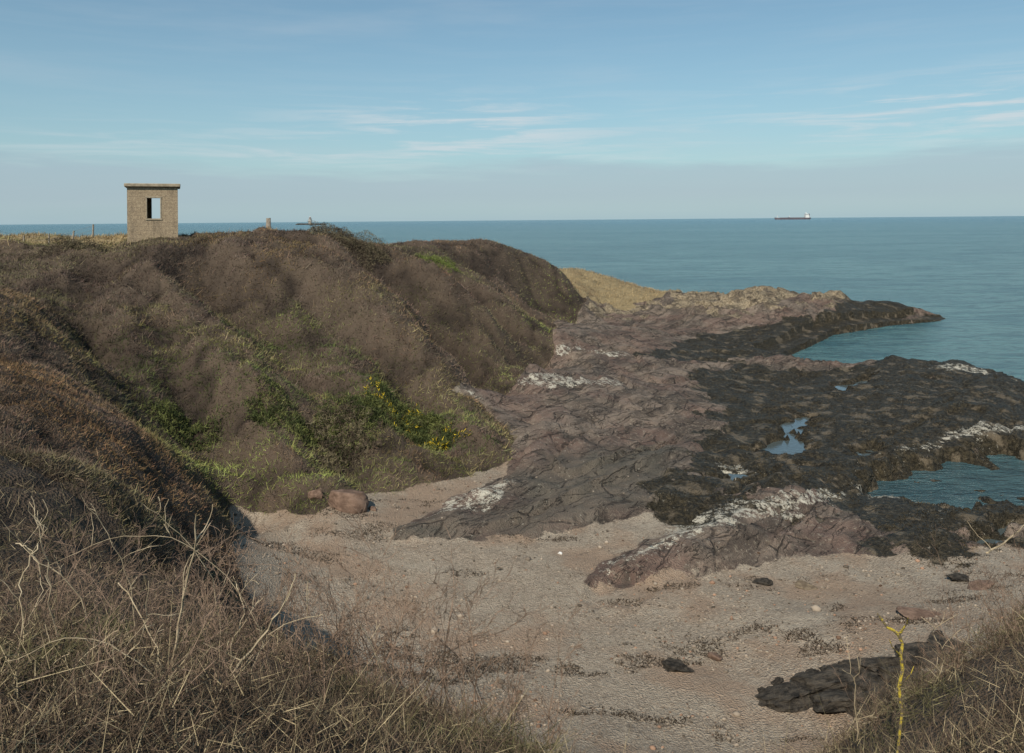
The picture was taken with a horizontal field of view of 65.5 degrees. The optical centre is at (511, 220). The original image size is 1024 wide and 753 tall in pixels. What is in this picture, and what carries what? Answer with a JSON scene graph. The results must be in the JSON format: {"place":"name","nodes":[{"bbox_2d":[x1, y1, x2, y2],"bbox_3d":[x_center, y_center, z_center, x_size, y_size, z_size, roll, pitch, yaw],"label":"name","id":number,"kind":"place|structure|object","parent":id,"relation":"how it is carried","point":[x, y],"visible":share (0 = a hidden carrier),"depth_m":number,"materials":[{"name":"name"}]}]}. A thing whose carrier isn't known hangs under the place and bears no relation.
{"place":"outdoors","nodes":[
{"label":"outdoors","id":0,"kind":"place"},
{"bbox_2d":[0,227,1023,752],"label":"ground","id":1,"kind":"structure","parent":0,"point":[602,407],"depth_m":27.10,"materials":[{"name":"sand"}]},
{"bbox_2d":[0,516,47,692],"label":"dead stem","id":2,"kind":"object","parent":1,"relation":"on","point":[22,576],"visible":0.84,"depth_m":4.25,"materials":[{"name":"plant"}]},
{"bbox_2d":[15,500,50,628],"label":"dead stem","id":3,"kind":"object","parent":1,"relation":"on","point":[37,562],"visible":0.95,"depth_m":4.40,"materials":[{"name":"plant"}]},
{"bbox_2d":[0,224,93,244],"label":"fence","id":4,"kind":"object","parent":1,"relation":"on","point":[49,235],"visible":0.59,"depth_m":47.97,"materials":[{"name":"brown wood"}]},
{"bbox_2d":[28,496,68,669],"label":"dead stem","id":5,"kind":"object","parent":1,"relation":"on","point":[47,569],"visible":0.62,"depth_m":4.56,"materials":[{"name":"plant"}]},
{"bbox_2d":[1,520,103,671],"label":"dead stem","id":6,"kind":"object","parent":1,"relation":"on","point":[58,573],"visible":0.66,"depth_m":4.59,"materials":[{"name":"plant"}]},
{"bbox_2d":[0,508,122,660],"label":"thorn shrub","id":7,"kind":"object","parent":1,"relation":"on","point":[82,591],"visible":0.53,"depth_m":5.22,"materials":[{"name":"plant"}]},
{"bbox_2d":[0,476,141,683],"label":"thorn shrub","id":8,"kind":"object","parent":1,"relation":"on","point":[32,571],"visible":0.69,"depth_m":4.56,"materials":[{"name":"plant"}]},
{"bbox_2d":[18,233,124,258],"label":"thorn bush","id":9,"kind":"object","parent":1,"relation":"on","point":[74,243],"visible":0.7,"depth_m":42.57,"materials":[{"name":"plant"}]},
{"bbox_2d":[0,511,157,627],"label":"thorn shrub","id":10,"kind":"object","parent":1,"relation":"on","point":[58,600],"visible":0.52,"depth_m":6.50,"materials":[{"name":"plant"}]},
{"bbox_2d":[53,630,117,702],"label":"dead stem","id":11,"kind":"object","parent":1,"relation":"on","point":[82,657],"visible":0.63,"depth_m":3.91,"materials":[{"name":"plant"}]},
{"bbox_2d":[5,618,170,715],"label":"dead stem","id":12,"kind":"object","parent":1,"relation":"on","point":[112,646],"visible":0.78,"depth_m":3.78,"materials":[{"name":"plant"}]},
{"bbox_2d":[52,511,186,635],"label":"thorn shrub","id":13,"kind":"object","parent":1,"relation":"on","point":[123,580],"visible":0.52,"depth_m":6.95,"materials":[{"name":"plant"}]},
{"bbox_2d":[80,494,160,658],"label":"dead stem","id":14,"kind":"object","parent":1,"relation":"on","point":[122,563],"visible":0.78,"depth_m":5.20,"materials":[{"name":"plant"}]},
{"bbox_2d":[89,581,184,694],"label":"dead stem","id":15,"kind":"object","parent":1,"relation":"on","point":[141,635],"visible":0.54,"depth_m":3.92,"materials":[{"name":"plant"}]},
{"bbox_2d":[24,523,250,752],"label":"thorn shrub","id":16,"kind":"object","parent":1,"relation":"on","point":[112,667],"visible":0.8,"depth_m":3.63,"materials":[{"name":"plant"}]},
{"bbox_2d":[118,576,177,695],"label":"dead stem","id":17,"kind":"object","parent":1,"relation":"on","point":[141,616],"visible":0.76,"depth_m":4.46,"materials":[{"name":"plant"}]},
{"bbox_2d":[124,183,179,242],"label":"lookout hut","id":18,"kind":"object","parent":1,"relation":"on","point":[142,224],"visible":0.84,"depth_m":46.72,"materials":[{"name":"concrete"}]},
{"bbox_2d":[145,196,161,219],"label":"window","id":19,"kind":"structure","parent":18,"relation":"in","point":[146,197],"depth_m":46.82,"materials":[{"name":"concrete"}]},
{"bbox_2d":[55,499,269,672],"bbox_3d":[-2.281,2.676,5.208,1.354,1.711,0.139,0,0,-18],"label":"dead stem","id":20,"kind":"object","parent":1,"relation":"on","point":[198,552],"visible":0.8,"depth_m":5.22,"materials":[{"name":"plant"}]},
{"bbox_2d":[83,549,251,750],"bbox_3d":[-1.511,2.160,3.826,0.879,0.966,0.906,0,0,25],"label":"thorn shrub","id":21,"kind":"object","parent":1,"relation":"on","point":[202,622],"visible":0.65,"depth_m":3.95,"materials":[{"name":"plant"}]},
{"bbox_2d":[138,396,226,452],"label":"gorse bush","id":22,"kind":"object","parent":1,"relation":"on","point":[185,429],"visible":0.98,"depth_m":28.80,"materials":[{"name":"plant"}]},
{"bbox_2d":[75,510,293,685],"bbox_3d":[-2.090,2.350,4.939,0.753,0.970,1.292,0,0,30],"label":"thorn shrub","id":23,"kind":"object","parent":1,"relation":"on","point":[152,604],"visible":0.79,"depth_m":4.87,"materials":[{"name":"plant"}]},
{"bbox_2d":[139,496,229,674],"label":"dead stem","id":24,"kind":"object","parent":1,"relation":"on","point":[204,566],"visible":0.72,"depth_m":4.84,"materials":[{"name":"plant"}]},
{"bbox_2d":[171,504,212,680],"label":"dead stem","id":25,"kind":"object","parent":1,"relation":"on","point":[182,603],"visible":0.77,"depth_m":4.39,"materials":[{"name":"plant"}]},
{"bbox_2d":[130,530,276,638],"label":"thorn shrub","id":26,"kind":"object","parent":1,"relation":"on","point":[207,585],"visible":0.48,"depth_m":7.53,"materials":[{"name":"plant"}]},
{"bbox_2d":[111,509,297,664],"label":"thorn shrub","id":27,"kind":"object","parent":1,"relation":"on","point":[214,569],"visible":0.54,"depth_m":5.68,"materials":[{"name":"plant"}]},
{"bbox_2d":[141,535,303,668],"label":"thorn shrub","id":28,"kind":"object","parent":1,"relation":"on","point":[250,617],"visible":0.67,"depth_m":5.53,"materials":[{"name":"plant"}]},
{"bbox_2d":[134,578,346,715],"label":"thorn shrub","id":29,"kind":"object","parent":1,"relation":"on","point":[287,653],"visible":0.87,"depth_m":4.57,"materials":[{"name":"plant"}]},
{"bbox_2d":[230,576,263,672],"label":"dead stem","id":30,"kind":"object","parent":1,"relation":"on","point":[244,613],"visible":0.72,"depth_m":4.85,"materials":[{"name":"plant"}]},
{"bbox_2d":[204,573,295,700],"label":"dead stem","id":31,"kind":"object","parent":1,"relation":"on","point":[254,646],"visible":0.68,"depth_m":4.15,"materials":[{"name":"plant"}]},
{"bbox_2d":[179,526,330,652],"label":"thorn shrub","id":32,"kind":"object","parent":1,"relation":"on","point":[280,588],"visible":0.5,"depth_m":8.17,"materials":[{"name":"plant"}]},
{"bbox_2d":[242,371,293,431],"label":"gorse bush","id":33,"kind":"object","parent":1,"relation":"on","point":[268,413],"visible":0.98,"depth_m":30.00,"materials":[{"name":"plant"}]},
{"bbox_2d":[266,218,270,227],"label":"marker post","id":34,"kind":"object","parent":1,"relation":"on","point":[268,222],"visible":0.66,"depth_m":49.90,"materials":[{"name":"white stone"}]},
{"bbox_2d":[231,583,321,697],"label":"dead stem","id":35,"kind":"object","parent":1,"relation":"on","point":[261,630],"visible":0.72,"depth_m":4.64,"materials":[{"name":"plant"}]},
{"bbox_2d":[308,489,322,499],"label":"boulder","id":36,"kind":"object","parent":1,"relation":"on","point":[315,494],"visible":0.93,"depth_m":25.86,"materials":[{"name":"stone"}]},
{"bbox_2d":[276,403,355,462],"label":"gorse bush","id":37,"kind":"object","parent":1,"relation":"on","point":[299,421],"visible":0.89,"depth_m":29.85,"materials":[{"name":"plant"}]},
{"bbox_2d":[0,225,635,752],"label":"blackthorn scrub","id":38,"kind":"object","parent":1,"relation":"on","point":[134,421],"visible":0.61,"depth_m":31.14,"materials":[{"name":"plant"}]},
{"bbox_2d":[219,534,418,695],"bbox_3d":[-1.286,2.860,5.708,1.428,1.114,0.891,0,0,-29],"label":"thorn shrub","id":39,"kind":"object","parent":1,"relation":"on","point":[349,625],"visible":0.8,"depth_m":5.69,"materials":[{"name":"plant"}]},
{"bbox_2d":[236,475,430,690],"bbox_3d":[-1.355,2.722,5.765,1.506,1.528,1.279,0,0,7],"label":"thorn shrub","id":40,"kind":"object","parent":1,"relation":"on","point":[293,591],"visible":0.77,"depth_m":5.90,"materials":[{"name":"plant"}]},
{"bbox_2d":[304,400,378,476],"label":"thorn bush","id":41,"kind":"object","parent":1,"relation":"on","point":[331,452],"visible":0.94,"depth_m":29.82,"materials":[{"name":"plant"}]},
{"bbox_2d":[304,388,386,467],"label":"gorse bush","id":42,"kind":"object","parent":1,"relation":"on","point":[345,397],"visible":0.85,"depth_m":30.78,"materials":[{"name":"plant"}]},
{"bbox_2d":[306,221,389,274],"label":"thorn bush","id":43,"kind":"object","parent":1,"relation":"on","point":[315,228],"visible":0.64,"depth_m":56.97,"materials":[{"name":"plant"}]},
{"bbox_2d":[327,489,368,513],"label":"boulder","id":44,"kind":"object","parent":1,"relation":"on","point":[357,500],"visible":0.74,"depth_m":25.46,"materials":[{"name":"stone"}]},
{"bbox_2d":[0,231,697,309],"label":"dry grass","id":45,"kind":"structure","parent":1,"relation":"on","point":[105,238],"depth_m":54.00,"materials":[{"name":"plant"}]},
{"bbox_2d":[268,557,437,691],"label":"thorn shrub","id":46,"kind":"object","parent":1,"relation":"on","point":[333,603],"visible":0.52,"depth_m":5.87,"materials":[{"name":"plant"}]},
{"bbox_2d":[320,228,393,263],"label":"thorn bush","id":47,"kind":"object","parent":1,"relation":"on","point":[362,248],"visible":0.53,"depth_m":57.30,"materials":[{"name":"plant"}]},
{"bbox_2d":[329,392,405,449],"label":"gorse bush","id":48,"kind":"object","parent":1,"relation":"on","point":[376,412],"visible":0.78,"depth_m":30.94,"materials":[{"name":"plant"}]},
{"bbox_2d":[369,506,376,510],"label":"boulder","id":49,"kind":"object","parent":1,"relation":"on","point":[372,508],"visible":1,"depth_m":25.89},
{"bbox_2d":[359,621,388,706],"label":"dead stem","id":50,"kind":"object","parent":1,"relation":"on","point":[375,655],"visible":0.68,"depth_m":5.10,"materials":[{"name":"plant"}]},
{"bbox_2d":[355,374,420,430],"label":"gorse bush","id":51,"kind":"object","parent":1,"relation":"on","point":[393,412],"visible":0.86,"depth_m":32.56,"materials":[{"name":"plant"}]},
{"bbox_2d":[296,479,514,734],"bbox_3d":[-0.813,2.835,5.818,1.724,2.074,1.983,-7,9,43],"label":"thorn shrub","id":52,"kind":"object","parent":1,"relation":"on","point":[387,645],"visible":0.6,"depth_m":5.82,"materials":[{"name":"plant"}]},
{"bbox_2d":[381,383,433,446],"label":"gorse bush","id":53,"kind":"object","parent":1,"relation":"on","point":[407,432],"visible":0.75,"depth_m":32.58,"materials":[{"name":"plant"}]},
{"bbox_2d":[403,404,439,431],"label":"gorse bush","id":54,"kind":"object","parent":1,"relation":"on","point":[419,414],"visible":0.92,"depth_m":33.08,"materials":[{"name":"plant"}]},
{"bbox_2d":[292,557,552,699],"bbox_3d":[-0.788,3.010,5.879,1.730,1.474,1.580,0,0,-28],"label":"thorn shrub","id":55,"kind":"object","parent":1,"relation":"on","point":[400,656],"visible":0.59,"depth_m":5.75,"materials":[{"name":"plant"}]},
{"bbox_2d":[325,563,520,720],"bbox_3d":[-0.604,2.999,5.453,1.388,1.170,0.840,0,0,8],"label":"thorn shrub","id":56,"kind":"object","parent":1,"relation":"on","point":[410,662],"visible":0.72,"depth_m":5.53,"materials":[{"name":"plant"}]},
{"bbox_2d":[415,252,457,272],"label":"gorse bush","id":57,"kind":"object","parent":1,"relation":"on","point":[437,258],"visible":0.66,"depth_m":60.16,"materials":[{"name":"plant"}]},
{"bbox_2d":[407,411,472,451],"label":"gorse bush","id":58,"kind":"object","parent":1,"relation":"on","point":[442,438],"visible":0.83,"depth_m":32.15,"materials":[{"name":"plant"}]},
{"bbox_2d":[378,556,541,752],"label":"thorn shrub","id":59,"kind":"object","parent":1,"relation":"on","point":[472,681],"visible":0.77,"depth_m":5.63,"materials":[{"name":"plant"}]},
{"bbox_2d":[0,425,1023,752],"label":"dry grass","id":60,"kind":"structure","parent":1,"relation":"on","point":[480,733],"depth_m":4.34,"materials":[{"name":"plant"}]},
{"bbox_2d":[483,656,605,752],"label":"thorn shrub","id":61,"kind":"object","parent":1,"relation":"on","point":[547,720],"visible":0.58,"depth_m":5.77,"materials":[{"name":"plant"}]},
{"bbox_2d":[484,579,615,752],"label":"thorn shrub","id":62,"kind":"object","parent":1,"relation":"on","point":[517,693],"visible":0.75,"depth_m":5.85,"materials":[{"name":"plant"}]},
{"bbox_2d":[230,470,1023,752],"bbox_3d":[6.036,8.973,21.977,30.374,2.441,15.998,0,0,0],"label":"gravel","id":63,"kind":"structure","parent":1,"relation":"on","point":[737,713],"depth_m":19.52,"materials":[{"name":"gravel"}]},
{"bbox_2d":[235,484,1023,742],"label":"seaweed wrack","id":64,"kind":"object","parent":1,"relation":"on","point":[632,656],"visible":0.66,"depth_m":18.47,"materials":[{"name":"plant"}]},
{"bbox_2d":[662,658,694,671],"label":"boulder","id":65,"kind":"object","parent":1,"relation":"on","point":[672,664],"visible":1,"depth_m":17.58,"materials":[{"name":"stone"}]},
{"bbox_2d":[707,652,722,660],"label":"boulder","id":66,"kind":"object","parent":1,"relation":"on","point":[714,656],"visible":1,"depth_m":18.07,"materials":[{"name":"stone"}]},
{"bbox_2d":[752,577,772,585],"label":"boulder","id":67,"kind":"object","parent":1,"relation":"on","point":[764,581],"visible":1,"depth_m":21.91,"materials":[{"name":"stone"}]},
{"bbox_2d":[757,686,767,692],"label":"boulder","id":68,"kind":"object","parent":1,"relation":"on","point":[760,689],"visible":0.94,"depth_m":16.69,"materials":[{"name":"stone"}]},
{"bbox_2d":[771,677,783,684],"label":"boulder","id":69,"kind":"object","parent":1,"relation":"on","point":[777,680],"visible":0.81,"depth_m":16.97,"materials":[{"name":"stone"}]},
{"bbox_2d":[755,681,811,706],"bbox_3d":[5.636,9.814,16.540,1.386,0.164,0.840,-6,-7,-26],"label":"boulder","id":70,"kind":"object","parent":1,"relation":"on","point":[793,690],"visible":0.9,"depth_m":16.41,"materials":[{"name":"stone"}]},
{"bbox_2d":[762,687,812,712],"bbox_3d":[5.658,9.838,16.275,1.086,0.232,0.716,0,0,-13],"label":"boulder","id":71,"kind":"object","parent":1,"relation":"on","point":[797,704],"visible":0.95,"depth_m":16.12,"materials":[{"name":"stone"}]},
{"bbox_2d":[795,579,817,589],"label":"boulder","id":72,"kind":"object","parent":1,"relation":"on","point":[802,584],"visible":1,"depth_m":21.73,"materials":[{"name":"stone"}]},
{"bbox_2d":[805,668,819,671],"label":"boulder","id":73,"kind":"object","parent":1,"relation":"on","point":[811,670],"visible":0.3,"depth_m":17.26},
{"bbox_2d":[790,669,857,694],"bbox_3d":[6.559,9.729,16.862,1.480,0.336,0.956,-7,-5,-3],"label":"boulder","id":74,"kind":"object","parent":1,"relation":"on","point":[821,681],"visible":0.85,"depth_m":16.63,"materials":[{"name":"stone"}]},
{"bbox_2d":[633,301,1023,568],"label":"seaweed","id":75,"kind":"object","parent":1,"relation":"on","point":[900,522],"visible":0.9,"depth_m":33.21,"materials":[{"name":"plant"}]},
{"bbox_2d":[809,687,857,712],"bbox_3d":[6.674,9.732,16.198,1.587,0.387,1.204,-7,-10,3],"label":"boulder","id":76,"kind":"object","parent":1,"relation":"on","point":[837,699],"visible":0.63,"depth_m":15.88,"materials":[{"name":"stone"}]},
{"bbox_2d":[818,663,858,673],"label":"boulder","id":77,"kind":"object","parent":1,"relation":"on","point":[845,667],"visible":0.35,"depth_m":17.07,"materials":[{"name":"stone"}]},
{"bbox_2d":[837,657,875,674],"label":"boulder","id":78,"kind":"object","parent":1,"relation":"on","point":[854,662],"visible":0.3,"depth_m":17.20,"materials":[{"name":"stone"}]},
{"bbox_2d":[842,646,877,740],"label":"dead stem","id":79,"kind":"object","parent":1,"relation":"on","point":[854,701],"visible":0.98,"depth_m":5.38,"materials":[{"name":"plant"}]},
{"bbox_2d":[843,687,897,719],"bbox_3d":[7.018,9.683,15.625,1.423,0.391,0.810,-18,11,2],"label":"boulder","id":80,"kind":"object","parent":1,"relation":"on","point":[865,696],"visible":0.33,"depth_m":15.72,"materials":[{"name":"stone"}]},
{"bbox_2d":[826,660,915,742],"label":"thorn shrub","id":81,"kind":"object","parent":1,"relation":"on","point":[875,707],"visible":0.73,"depth_m":5.87,"materials":[{"name":"plant"}]},
{"bbox_2d":[846,669,906,695],"bbox_3d":[7.469,9.631,16.280,1.267,0.519,1.149,0,0,15],"label":"boulder","id":82,"kind":"object","parent":1,"relation":"on","point":[874,677],"visible":0.29,"depth_m":16.31,"materials":[{"name":"stone"}]},
{"bbox_2d":[859,656,921,672],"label":"boulder","id":83,"kind":"object","parent":1,"relation":"on","point":[874,662],"visible":0.45,"depth_m":16.86,"materials":[{"name":"stone"}]},
{"bbox_2d":[877,613,913,751],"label":"lichen branch","id":84,"kind":"object","parent":1,"relation":"on","point":[900,682],"visible":0.99,"depth_m":4.99,"materials":[{"name":"yellow plant"}]},
{"bbox_2d":[855,650,948,706],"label":"thorn shrub","id":85,"kind":"object","parent":1,"relation":"on","point":[910,670],"visible":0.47,"depth_m":6.21,"materials":[{"name":"plant"}]},
{"bbox_2d":[876,666,933,691],"bbox_3d":[8.192,9.448,16.360,1.152,0.501,0.986,6,5,-18],"label":"boulder","id":86,"kind":"object","parent":1,"relation":"on","point":[893,669],"visible":0.31,"depth_m":16.32,"materials":[{"name":"stone"}]},
{"bbox_2d":[896,606,941,619],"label":"boulder","id":87,"kind":"object","parent":1,"relation":"on","point":[911,613],"visible":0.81,"depth_m":19.46,"materials":[{"name":"stone"}]},
{"bbox_2d":[894,642,963,667],"bbox_3d":[8.969,9.406,17.079,1.414,0.307,1.062,-14,0,17],"label":"boulder","id":88,"kind":"object","parent":1,"relation":"on","point":[909,648],"visible":0.39,"depth_m":17.15,"materials":[{"name":"stone"}]},
{"bbox_2d":[915,615,960,688],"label":"dead stem","id":89,"kind":"object","parent":1,"relation":"on","point":[940,645],"visible":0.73,"depth_m":5.78,"materials":[{"name":"plant"}]},
{"bbox_2d":[926,632,967,653],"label":"boulder","id":90,"kind":"object","parent":1,"relation":"on","point":[931,638],"visible":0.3,"depth_m":17.49,"materials":[{"name":"stone"}]},
{"bbox_2d":[913,600,992,679],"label":"thorn shrub","id":91,"kind":"object","parent":1,"relation":"on","point":[945,650],"visible":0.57,"depth_m":6.40,"materials":[{"name":"plant"}]},
{"bbox_2d":[945,572,968,581],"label":"boulder","id":92,"kind":"object","parent":1,"relation":"on","point":[957,577],"visible":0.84,"depth_m":21.86,"materials":[{"name":"stone"}]},
{"bbox_2d":[901,524,1023,667],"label":"thorn shrub","id":93,"kind":"object","parent":1,"relation":"on","point":[966,625],"visible":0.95,"depth_m":6.30,"materials":[{"name":"plant"}]},
{"bbox_2d":[926,571,1023,650],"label":"thorn shrub","id":94,"kind":"object","parent":1,"relation":"on","point":[985,617],"visible":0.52,"depth_m":6.65,"materials":[{"name":"plant"}]},
{"bbox_2d":[967,580,993,590],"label":"boulder","id":95,"kind":"object","parent":1,"relation":"on","point":[974,583],"visible":0.84,"depth_m":21.13,"materials":[{"name":"stone"}]},
{"bbox_2d":[961,564,1023,624],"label":"thorn shrub","id":96,"kind":"object","parent":1,"relation":"on","point":[992,594],"visible":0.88,"depth_m":6.71,"materials":[{"name":"plant"}]},
{"bbox_2d":[967,521,1023,553],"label":"dead stem","id":97,"kind":"object","parent":1,"relation":"on","point":[989,551],"visible":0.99,"depth_m":7.15,"materials":[{"name":"plant"}]},
{"bbox_2d":[982,540,1023,643],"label":"thorn shrub","id":98,"kind":"object","parent":1,"relation":"on","point":[1014,632],"visible":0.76,"depth_m":6.31,"materials":[{"name":"plant"}]},
{"bbox_2d":[0,216,1023,509],"bbox_3d":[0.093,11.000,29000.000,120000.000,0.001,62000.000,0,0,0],"label":"sea","id":99,"kind":"structure","parent":0,"point":[962,276],"depth_m":193.25,"materials":[{"name":"liquid"}]},
{"bbox_2d":[296,223,325,224],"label":"rocky islet","id":100,"kind":"object","parent":99,"relation":"in","point":[308,224],"visible":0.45,"depth_m":2987.24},
{"bbox_2d":[775,214,810,219],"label":"cargo ship","id":101,"kind":"object","parent":99,"relation":"on","point":[806,216],"visible":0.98,"depth_m":4987.19,"materials":[{"name":"paint"}]},
{"bbox_2d":[0,0,1023,224],"label":"sky","id":102,"kind":"structure","parent":0,"point":[258,110],"materials":[{"name":"blue"}]},
{"bbox_2d":[728,473,747,479],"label":"tide pool water","id":103,"kind":"structure","parent":0,"point":[732,476],"depth_m":31.58,"materials":[{"name":"blue liquid"}]},
{"bbox_2d":[761,417,809,454],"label":"tide pool water","id":104,"kind":"structure","parent":0,"point":[792,445],"depth_m":37.27,"materials":[{"name":"blue liquid"}]},
{"bbox_2d":[834,381,866,390],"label":"tide pool water","id":105,"kind":"structure","parent":0,"point":[842,387],"depth_m":49.62,"materials":[{"name":"blue liquid"}]},
{"bbox_2d":[856,450,873,455],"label":"tide pool water","id":106,"kind":"structure","parent":0,"point":[864,454],"depth_m":35.95,"materials":[{"name":"blue liquid"}]},
{"bbox_2d":[977,526,1006,544],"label":"tide pool water","id":107,"kind":"structure","parent":0,"point":[1001,531],"depth_m":25.22,"materials":[{"name":"blue liquid"}]}
]}

